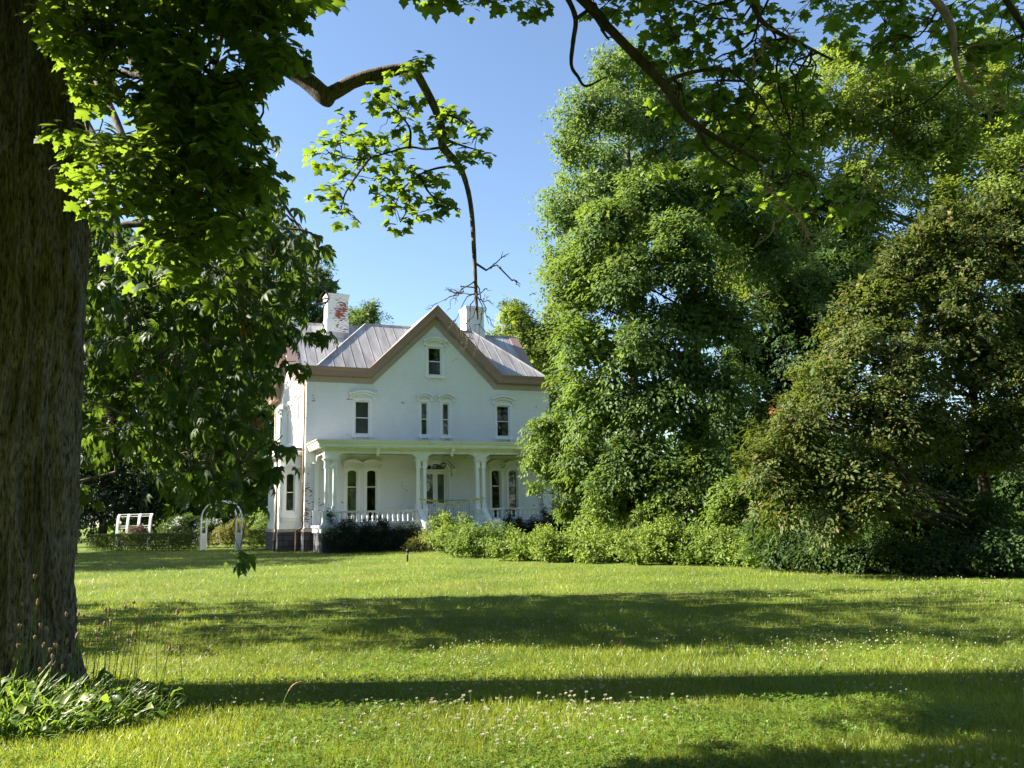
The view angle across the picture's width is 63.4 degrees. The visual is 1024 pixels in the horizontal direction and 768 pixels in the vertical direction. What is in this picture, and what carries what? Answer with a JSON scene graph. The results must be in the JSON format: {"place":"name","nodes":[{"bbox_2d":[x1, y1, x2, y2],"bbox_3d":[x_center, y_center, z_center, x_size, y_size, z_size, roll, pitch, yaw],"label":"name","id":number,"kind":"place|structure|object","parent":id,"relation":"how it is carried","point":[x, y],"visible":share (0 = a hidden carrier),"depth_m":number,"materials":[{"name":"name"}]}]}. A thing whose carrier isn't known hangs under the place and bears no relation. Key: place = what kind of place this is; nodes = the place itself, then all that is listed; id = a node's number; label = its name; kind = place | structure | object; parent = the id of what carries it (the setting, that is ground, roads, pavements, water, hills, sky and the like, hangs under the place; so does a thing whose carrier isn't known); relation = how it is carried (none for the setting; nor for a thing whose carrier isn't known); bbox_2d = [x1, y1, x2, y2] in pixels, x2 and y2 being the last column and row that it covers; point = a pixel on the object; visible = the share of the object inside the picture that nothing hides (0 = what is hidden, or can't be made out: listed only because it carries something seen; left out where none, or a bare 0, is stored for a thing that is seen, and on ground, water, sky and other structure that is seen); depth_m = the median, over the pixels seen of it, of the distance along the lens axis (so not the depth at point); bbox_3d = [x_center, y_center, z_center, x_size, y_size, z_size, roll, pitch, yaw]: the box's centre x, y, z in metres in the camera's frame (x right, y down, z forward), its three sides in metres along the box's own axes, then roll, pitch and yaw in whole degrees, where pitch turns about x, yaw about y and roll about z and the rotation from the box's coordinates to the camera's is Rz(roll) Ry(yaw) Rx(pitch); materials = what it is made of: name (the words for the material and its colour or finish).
{"place":"outdoors","nodes":[
{"label":"outdoors","id":0,"kind":"place"},
{"bbox_2d":[0,506,1023,767],"bbox_3d":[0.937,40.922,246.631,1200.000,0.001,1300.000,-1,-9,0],"label":"lawn","id":1,"kind":"structure","parent":0,"point":[182,560],"depth_m":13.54,"materials":[{"name":"plant"}]},
{"bbox_2d":[0,574,192,744],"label":"weed clump","id":2,"kind":"object","parent":1,"relation":"on","point":[80,702],"visible":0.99,"depth_m":6.69,"materials":[{"name":"green plant"}]},
{"bbox_2d":[78,385,176,546],"bbox_3d":[-30.669,4.148,63.084,11.492,18.144,6.701,-1,-9,0],"label":"spruce tree","id":3,"kind":"object","parent":1,"relation":"on","point":[109,490],"visible":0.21,"depth_m":61.94,"materials":[{"name":"green plant"}]},
{"bbox_2d":[115,513,153,548],"bbox_3d":[-25.232,9.829,55.356,2.610,2.282,0.322,-3,-9,12],"label":"garden trellis","id":4,"kind":"object","parent":1,"relation":"on","point":[138,521],"visible":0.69,"depth_m":55.41,"materials":[{"name":"white paint"}]},
{"bbox_2d":[121,524,151,546],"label":"flowering shrub","id":5,"kind":"object","parent":1,"relation":"on","point":[138,529],"visible":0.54,"depth_m":53.54,"materials":[{"name":"pink plant"}]},
{"bbox_2d":[86,532,199,550],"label":"box hedge","id":6,"kind":"object","parent":1,"relation":"on","point":[127,545],"visible":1,"depth_m":49.80,"materials":[{"name":"green plant"}]},
{"bbox_2d":[155,512,203,544],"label":"flowering shrub","id":7,"kind":"object","parent":1,"relation":"on","point":[189,523],"visible":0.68,"depth_m":53.27,"materials":[{"name":"green plant"}]},
{"bbox_2d":[107,264,264,540],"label":"lime tree","id":8,"kind":"object","parent":1,"relation":"on","point":[144,324],"depth_m":67.60,"materials":[{"name":"green plant"}]},
{"bbox_2d":[114,370,275,542],"bbox_3d":[-23.554,5.159,65.357,16.928,15.133,12.848,-1,-9,0],"label":"beech tree","id":9,"kind":"object","parent":1,"relation":"on","point":[228,517],"visible":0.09,"depth_m":62.21,"materials":[{"name":"green plant"}]},
{"bbox_2d":[193,518,223,547],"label":"flowering shrub","id":10,"kind":"object","parent":1,"relation":"on","point":[211,526],"visible":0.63,"depth_m":52.56,"materials":[{"name":"green plant"}]},
{"bbox_2d":[80,25,338,578],"bbox_3d":[-8.518,-1.623,13.941,11.891,11.107,7.890,-1,-9,0],"label":"buckeye tree","id":11,"kind":"object","parent":1,"relation":"on","point":[205,472],"visible":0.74,"depth_m":11.50,"materials":[{"name":"green plant"}]},
{"bbox_2d":[199,500,243,549],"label":"garden arch","id":12,"kind":"structure","parent":1,"relation":"on","point":[203,541],"depth_m":48.22,"materials":[{"name":"white paint"}]},
{"bbox_2d":[209,518,251,547],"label":"golden shrub","id":13,"kind":"object","parent":1,"relation":"on","point":[226,536],"visible":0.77,"depth_m":51.78,"materials":[{"name":"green plant"}]},
{"bbox_2d":[243,508,267,545],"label":"garden shrub","id":14,"kind":"object","parent":1,"relation":"on","point":[262,521],"visible":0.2,"depth_m":53.18,"materials":[{"name":"green plant"}]},
{"bbox_2d":[247,529,265,549],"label":"box hedge","id":15,"kind":"object","parent":1,"relation":"on","point":[252,533],"visible":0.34,"depth_m":47.98,"materials":[{"name":"green plant"}]},
{"bbox_2d":[193,259,354,468],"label":"ash tree","id":16,"kind":"object","parent":1,"relation":"on","point":[330,285],"visible":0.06,"depth_m":65.29,"materials":[{"name":"green plant"}]},
{"bbox_2d":[281,679,302,715],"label":"grass stalk","id":17,"kind":"object","parent":1,"relation":"on","point":[289,690],"depth_m":6.70,"materials":[{"name":"plant"}]},
{"bbox_2d":[318,508,366,553],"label":"yew shrub","id":18,"kind":"object","parent":1,"relation":"on","point":[348,541],"visible":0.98,"depth_m":39.42,"materials":[{"name":"green plant"}]},
{"bbox_2d":[348,298,393,325],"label":"oak tree","id":19,"kind":"object","parent":1,"relation":"on","point":[368,314],"visible":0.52,"depth_m":79.78,"materials":[{"name":"green plant"}]},
{"bbox_2d":[354,513,398,552],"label":"yew shrub","id":20,"kind":"object","parent":1,"relation":"on","point":[384,531],"visible":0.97,"depth_m":40.05,"materials":[{"name":"green plant"}]},
{"bbox_2d":[384,517,423,550],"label":"yew shrub","id":21,"kind":"object","parent":1,"relation":"on","point":[402,534],"visible":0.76,"depth_m":40.58,"materials":[{"name":"green plant"}]},
{"bbox_2d":[262,293,565,552],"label":"brick house","id":22,"kind":"structure","parent":1,"relation":"on","point":[383,421],"depth_m":45.70,"materials":[{"name":"brick"}]},
{"bbox_2d":[277,408,282,444],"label":"window","id":23,"kind":"structure","parent":22,"relation":"in","point":[279,411],"depth_m":52.07,"materials":[{"name":"white paint"}]},
{"bbox_2d":[284,404,288,446],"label":"window","id":24,"kind":"structure","parent":22,"relation":"in","point":[287,439],"depth_m":49.23,"materials":[{"name":"white paint"}]},
{"bbox_2d":[286,402,291,446],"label":"window","id":25,"kind":"structure","parent":22,"relation":"in","point":[289,404],"depth_m":48.25,"materials":[{"name":"white paint"}]},
{"bbox_2d":[282,471,297,511],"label":"window","id":26,"kind":"structure","parent":22,"relation":"in","point":[286,473],"depth_m":43.60,"materials":[{"name":"white paint"}]},
{"bbox_2d":[294,392,300,443],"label":"window","id":27,"kind":"structure","parent":22,"relation":"in","point":[297,394],"depth_m":45.72,"materials":[{"name":"white paint"}]},
{"bbox_2d":[343,459,381,521],"bbox_3d":[-7.947,5.638,43.883,2.080,3.320,0.440,3,-10,-23],"label":"window","id":28,"kind":"structure","parent":22,"relation":"in","point":[355,493],"depth_m":43.77,"materials":[{"name":"white paint"}]},
{"bbox_2d":[349,390,376,438],"bbox_3d":[-8.043,1.654,44.517,1.520,2.630,0.440,3,-10,-23],"label":"window","id":29,"kind":"structure","parent":22,"relation":"in","point":[362,410],"depth_m":44.63,"materials":[{"name":"white paint"}]},
{"bbox_2d":[364,467,379,520],"bbox_3d":[-7.474,5.877,44.084,0.840,2.890,0.175,3,-10,-23],"label":"window","id":30,"kind":"structure","parent":22,"relation":"in","point":[377,471],"depth_m":44.11,"materials":[{"name":"white paint"}]},
{"bbox_2d":[416,392,433,439],"bbox_3d":[-4.848,1.779,45.882,1.000,2.650,0.440,3,-10,-23],"label":"window","id":31,"kind":"structure","parent":22,"relation":"in","point":[423,426],"depth_m":45.91,"materials":[{"name":"white paint"}]},
{"bbox_2d":[423,337,447,379],"bbox_3d":[-4.348,-1.424,46.643,1.400,2.430,0.440,3,-10,-23],"label":"window","id":32,"kind":"structure","parent":22,"relation":"in","point":[432,367],"depth_m":46.69,"materials":[{"name":"white paint"}]},
{"bbox_2d":[415,455,457,520],"bbox_3d":[-4.177,5.681,45.489,2.360,3.690,0.520,3,-10,-23],"label":"door","id":33,"kind":"structure","parent":22,"relation":"in","point":[436,475],"depth_m":45.68,"materials":[{"name":"white paint"}]},
{"bbox_2d":[437,393,454,439],"bbox_3d":[-3.701,1.830,46.371,1.000,2.650,0.440,3,-10,-23],"label":"window","id":34,"kind":"structure","parent":22,"relation":"in","point":[445,405],"depth_m":46.39,"materials":[{"name":"white paint"}]},
{"bbox_2d":[428,500,468,519],"bbox_3d":[-3.268,6.598,43.059,2.247,1.139,0.482,3,-10,-23],"label":"crowd barrier","id":35,"kind":"object","parent":22,"relation":"on","point":[444,507],"visible":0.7,"depth_m":43.04,"materials":[{"name":"metal"}]},
{"bbox_2d":[419,498,484,505],"bbox_3d":[-3.125,6.114,42.989,3.570,0.394,0.327,3,-10,-23],"label":"caution tape","id":36,"kind":"object","parent":22,"relation":"attached to","point":[451,503],"visible":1,"depth_m":43.11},
{"bbox_2d":[491,396,515,441],"bbox_3d":[-0.485,1.987,47.686,1.520,2.630,0.340,3,-10,-23],"label":"window","id":37,"kind":"structure","parent":22,"relation":"in","point":[509,437],"depth_m":47.74,"materials":[{"name":"white paint"}]},
{"bbox_2d":[487,460,521,517],"bbox_3d":[-0.399,5.970,47.048,2.080,3.320,0.340,3,-10,-23],"label":"window","id":38,"kind":"structure","parent":22,"relation":"in","point":[500,462],"depth_m":46.96,"materials":[{"name":"white paint"}]},
{"bbox_2d":[506,467,520,517],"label":"window","id":39,"kind":"structure","parent":22,"relation":"in","point":[517,471],"depth_m":47.32,"materials":[{"name":"white paint"}]},
{"bbox_2d":[400,526,433,551],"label":"twiggy weed","id":40,"kind":"object","parent":1,"relation":"on","point":[416,544],"visible":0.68,"depth_m":39.33,"materials":[{"name":"green plant"}]},
{"bbox_2d":[414,508,478,552],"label":"weed bush","id":41,"kind":"object","parent":1,"relation":"on","point":[441,529],"visible":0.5,"depth_m":38.09,"materials":[{"name":"green plant"}]},
{"bbox_2d":[436,514,516,557],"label":"weed bush","id":42,"kind":"object","parent":1,"relation":"on","point":[464,541],"visible":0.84,"depth_m":32.37,"materials":[{"name":"green plant"}]},
{"bbox_2d":[0,0,1023,698],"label":"maple tree","id":43,"kind":"object","parent":1,"relation":"on","point":[174,154],"visible":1,"depth_m":7.80,"materials":[{"name":"green plant"}]},
{"bbox_2d":[0,549,1023,767],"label":"clover","id":44,"kind":"object","parent":1,"relation":"on","point":[828,703],"depth_m":6.42,"materials":[{"name":"green plant"}]},
{"bbox_2d":[502,507,529,537],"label":"yew shrub","id":45,"kind":"object","parent":1,"relation":"on","point":[517,524],"visible":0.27,"depth_m":43.12,"materials":[{"name":"green plant"}]},
{"bbox_2d":[482,522,565,561],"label":"weed bush","id":46,"kind":"object","parent":1,"relation":"on","point":[519,546],"visible":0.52,"depth_m":29.17,"materials":[{"name":"green plant"}]},
{"bbox_2d":[485,295,598,472],"bbox_3d":[1.873,1.934,63.490,10.326,19.265,9.207,-1,-9,0],"label":"plane tree","id":47,"kind":"object","parent":1,"relation":"on","point":[526,330],"visible":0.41,"depth_m":64.55,"materials":[{"name":"green plant"}]},
{"bbox_2d":[523,503,573,534],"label":"yew shrub","id":48,"kind":"object","parent":1,"relation":"on","point":[560,526],"visible":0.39,"depth_m":43.82,"materials":[{"name":"green plant"}]},
{"bbox_2d":[78,409,1023,539],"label":"wood","id":49,"kind":"object","parent":1,"relation":"on","point":[110,528],"visible":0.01,"depth_m":93.77,"materials":[{"name":"green plant"}]},
{"bbox_2d":[515,407,617,529],"bbox_3d":[2.048,3.288,31.192,3.874,6.356,2.579,-1,-9,0],"label":"vine snag","id":50,"kind":"object","parent":1,"relation":"on","point":[543,442],"visible":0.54,"depth_m":30.85,"materials":[{"name":"green plant"}]},
{"bbox_2d":[528,514,609,562],"bbox_3d":[2.295,5.407,28.430,2.707,1.947,3.704,-8,-11,36],"label":"weed bush","id":51,"kind":"object","parent":1,"relation":"on","point":[550,547],"visible":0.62,"depth_m":27.69,"materials":[{"name":"green plant"}]},
{"bbox_2d":[573,427,651,532],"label":"sapling","id":52,"kind":"object","parent":1,"relation":"on","point":[597,501],"visible":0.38,"depth_m":28.27,"materials":[{"name":"green plant"}]},
{"bbox_2d":[568,508,665,563],"bbox_3d":[3.518,5.199,27.527,3.435,2.231,3.766,-1,-9,0],"label":"weed bush","id":53,"kind":"object","parent":1,"relation":"on","point":[603,550],"visible":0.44,"depth_m":26.96,"materials":[{"name":"green plant"}]},
{"bbox_2d":[523,30,764,493],"bbox_3d":[6.261,-5.129,38.752,12.139,25.208,7.129,2,-10,-22],"label":"silver maple tree","id":54,"kind":"object","parent":1,"relation":"on","point":[631,120],"visible":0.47,"depth_m":38.09,"materials":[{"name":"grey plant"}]},
{"bbox_2d":[608,506,701,564],"bbox_3d":[4.700,4.958,26.227,3.536,2.174,3.461,-1,-9,0],"label":"weed bush","id":55,"kind":"object","parent":1,"relation":"on","point":[652,546],"visible":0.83,"depth_m":25.37,"materials":[{"name":"green plant"}]},
{"bbox_2d":[623,436,728,544],"bbox_3d":[5.428,3.765,27.407,3.787,4.071,2.188,-1,-9,0],"label":"sapling","id":56,"kind":"object","parent":1,"relation":"on","point":[651,509],"visible":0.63,"depth_m":27.10,"materials":[{"name":"green plant"}]},
{"bbox_2d":[536,152,850,530],"bbox_3d":[7.303,-1.311,29.916,12.848,14.842,6.258,1,-9,-12],"label":"locust tree","id":57,"kind":"object","parent":1,"relation":"on","point":[699,322],"visible":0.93,"depth_m":28.96,"materials":[{"name":"green plant"}]},
{"bbox_2d":[668,517,755,566],"bbox_3d":[6.339,4.881,24.967,3.444,1.903,3.496,-1,-9,0],"label":"weed bush","id":58,"kind":"object","parent":1,"relation":"on","point":[702,556],"visible":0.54,"depth_m":24.35,"materials":[{"name":"green plant"}]},
{"bbox_2d":[689,471,771,560],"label":"sapling","id":59,"kind":"object","parent":1,"relation":"on","point":[722,512],"visible":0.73,"depth_m":25.59,"materials":[{"name":"green plant"}]},
{"bbox_2d":[693,519,820,568],"bbox_3d":[7.032,4.652,23.413,2.750,1.664,4.082,2,-10,-20],"label":"weed bush","id":60,"kind":"object","parent":1,"relation":"on","point":[734,551],"visible":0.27,"depth_m":23.52,"materials":[{"name":"green plant"}]},
{"bbox_2d":[731,504,828,571],"bbox_3d":[7.069,4.213,22.117,2.432,2.528,3.515,-1,-9,0],"label":"thicket shrub","id":61,"kind":"object","parent":1,"relation":"on","point":[778,559],"visible":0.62,"depth_m":21.57,"materials":[{"name":"green plant"}]},
{"bbox_2d":[682,226,903,481],"bbox_3d":[11.930,0.070,34.134,10.909,13.413,5.829,1,-9,-15],"label":"hackberry tree","id":62,"kind":"object","parent":1,"relation":"on","point":[780,339],"visible":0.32,"depth_m":33.46,"materials":[{"name":"green plant"}]},
{"bbox_2d":[782,506,870,575],"bbox_3d":[8.025,4.030,21.131,2.314,2.185,3.478,-4,-9,17],"label":"thicket shrub","id":63,"kind":"object","parent":1,"relation":"on","point":[834,561],"visible":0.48,"depth_m":20.29,"materials":[{"name":"green plant"}]},
{"bbox_2d":[690,22,1023,401],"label":"sycamore tree","id":64,"kind":"object","parent":1,"relation":"on","point":[948,139],"visible":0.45,"depth_m":43.28,"materials":[{"name":"green plant"}]},
{"bbox_2d":[730,184,1023,570],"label":"crabapple tree","id":65,"kind":"object","parent":1,"relation":"on","point":[981,362],"visible":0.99,"depth_m":19.79,"materials":[{"name":"green plant"}]},
{"bbox_2d":[734,291,1023,540],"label":"mulberry tree","id":66,"kind":"object","parent":1,"relation":"on","point":[932,474],"visible":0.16,"depth_m":27.05,"materials":[{"name":"green plant"}]},
{"bbox_2d":[840,490,929,575],"bbox_3d":[9.030,3.764,20.420,2.268,2.523,3.291,-6,-10,28],"label":"thicket shrub","id":67,"kind":"object","parent":1,"relation":"on","point":[886,550],"visible":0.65,"depth_m":19.59,"materials":[{"name":"green plant"}]},
{"bbox_2d":[893,483,1023,577],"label":"thicket shrub","id":68,"kind":"object","parent":1,"relation":"on","point":[942,548],"visible":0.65,"depth_m":19.01,"materials":[{"name":"green plant"}]},
{"bbox_2d":[936,483,1023,578],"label":"thicket shrub","id":69,"kind":"object","parent":1,"relation":"on","point":[1000,537],"visible":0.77,"depth_m":18.62,"materials":[{"name":"green plant"}]},
{"bbox_2d":[86,0,1023,526],"label":"sky","id":70,"kind":"structure","parent":0,"point":[504,72],"materials":[{"name":"blue"}]}
]}

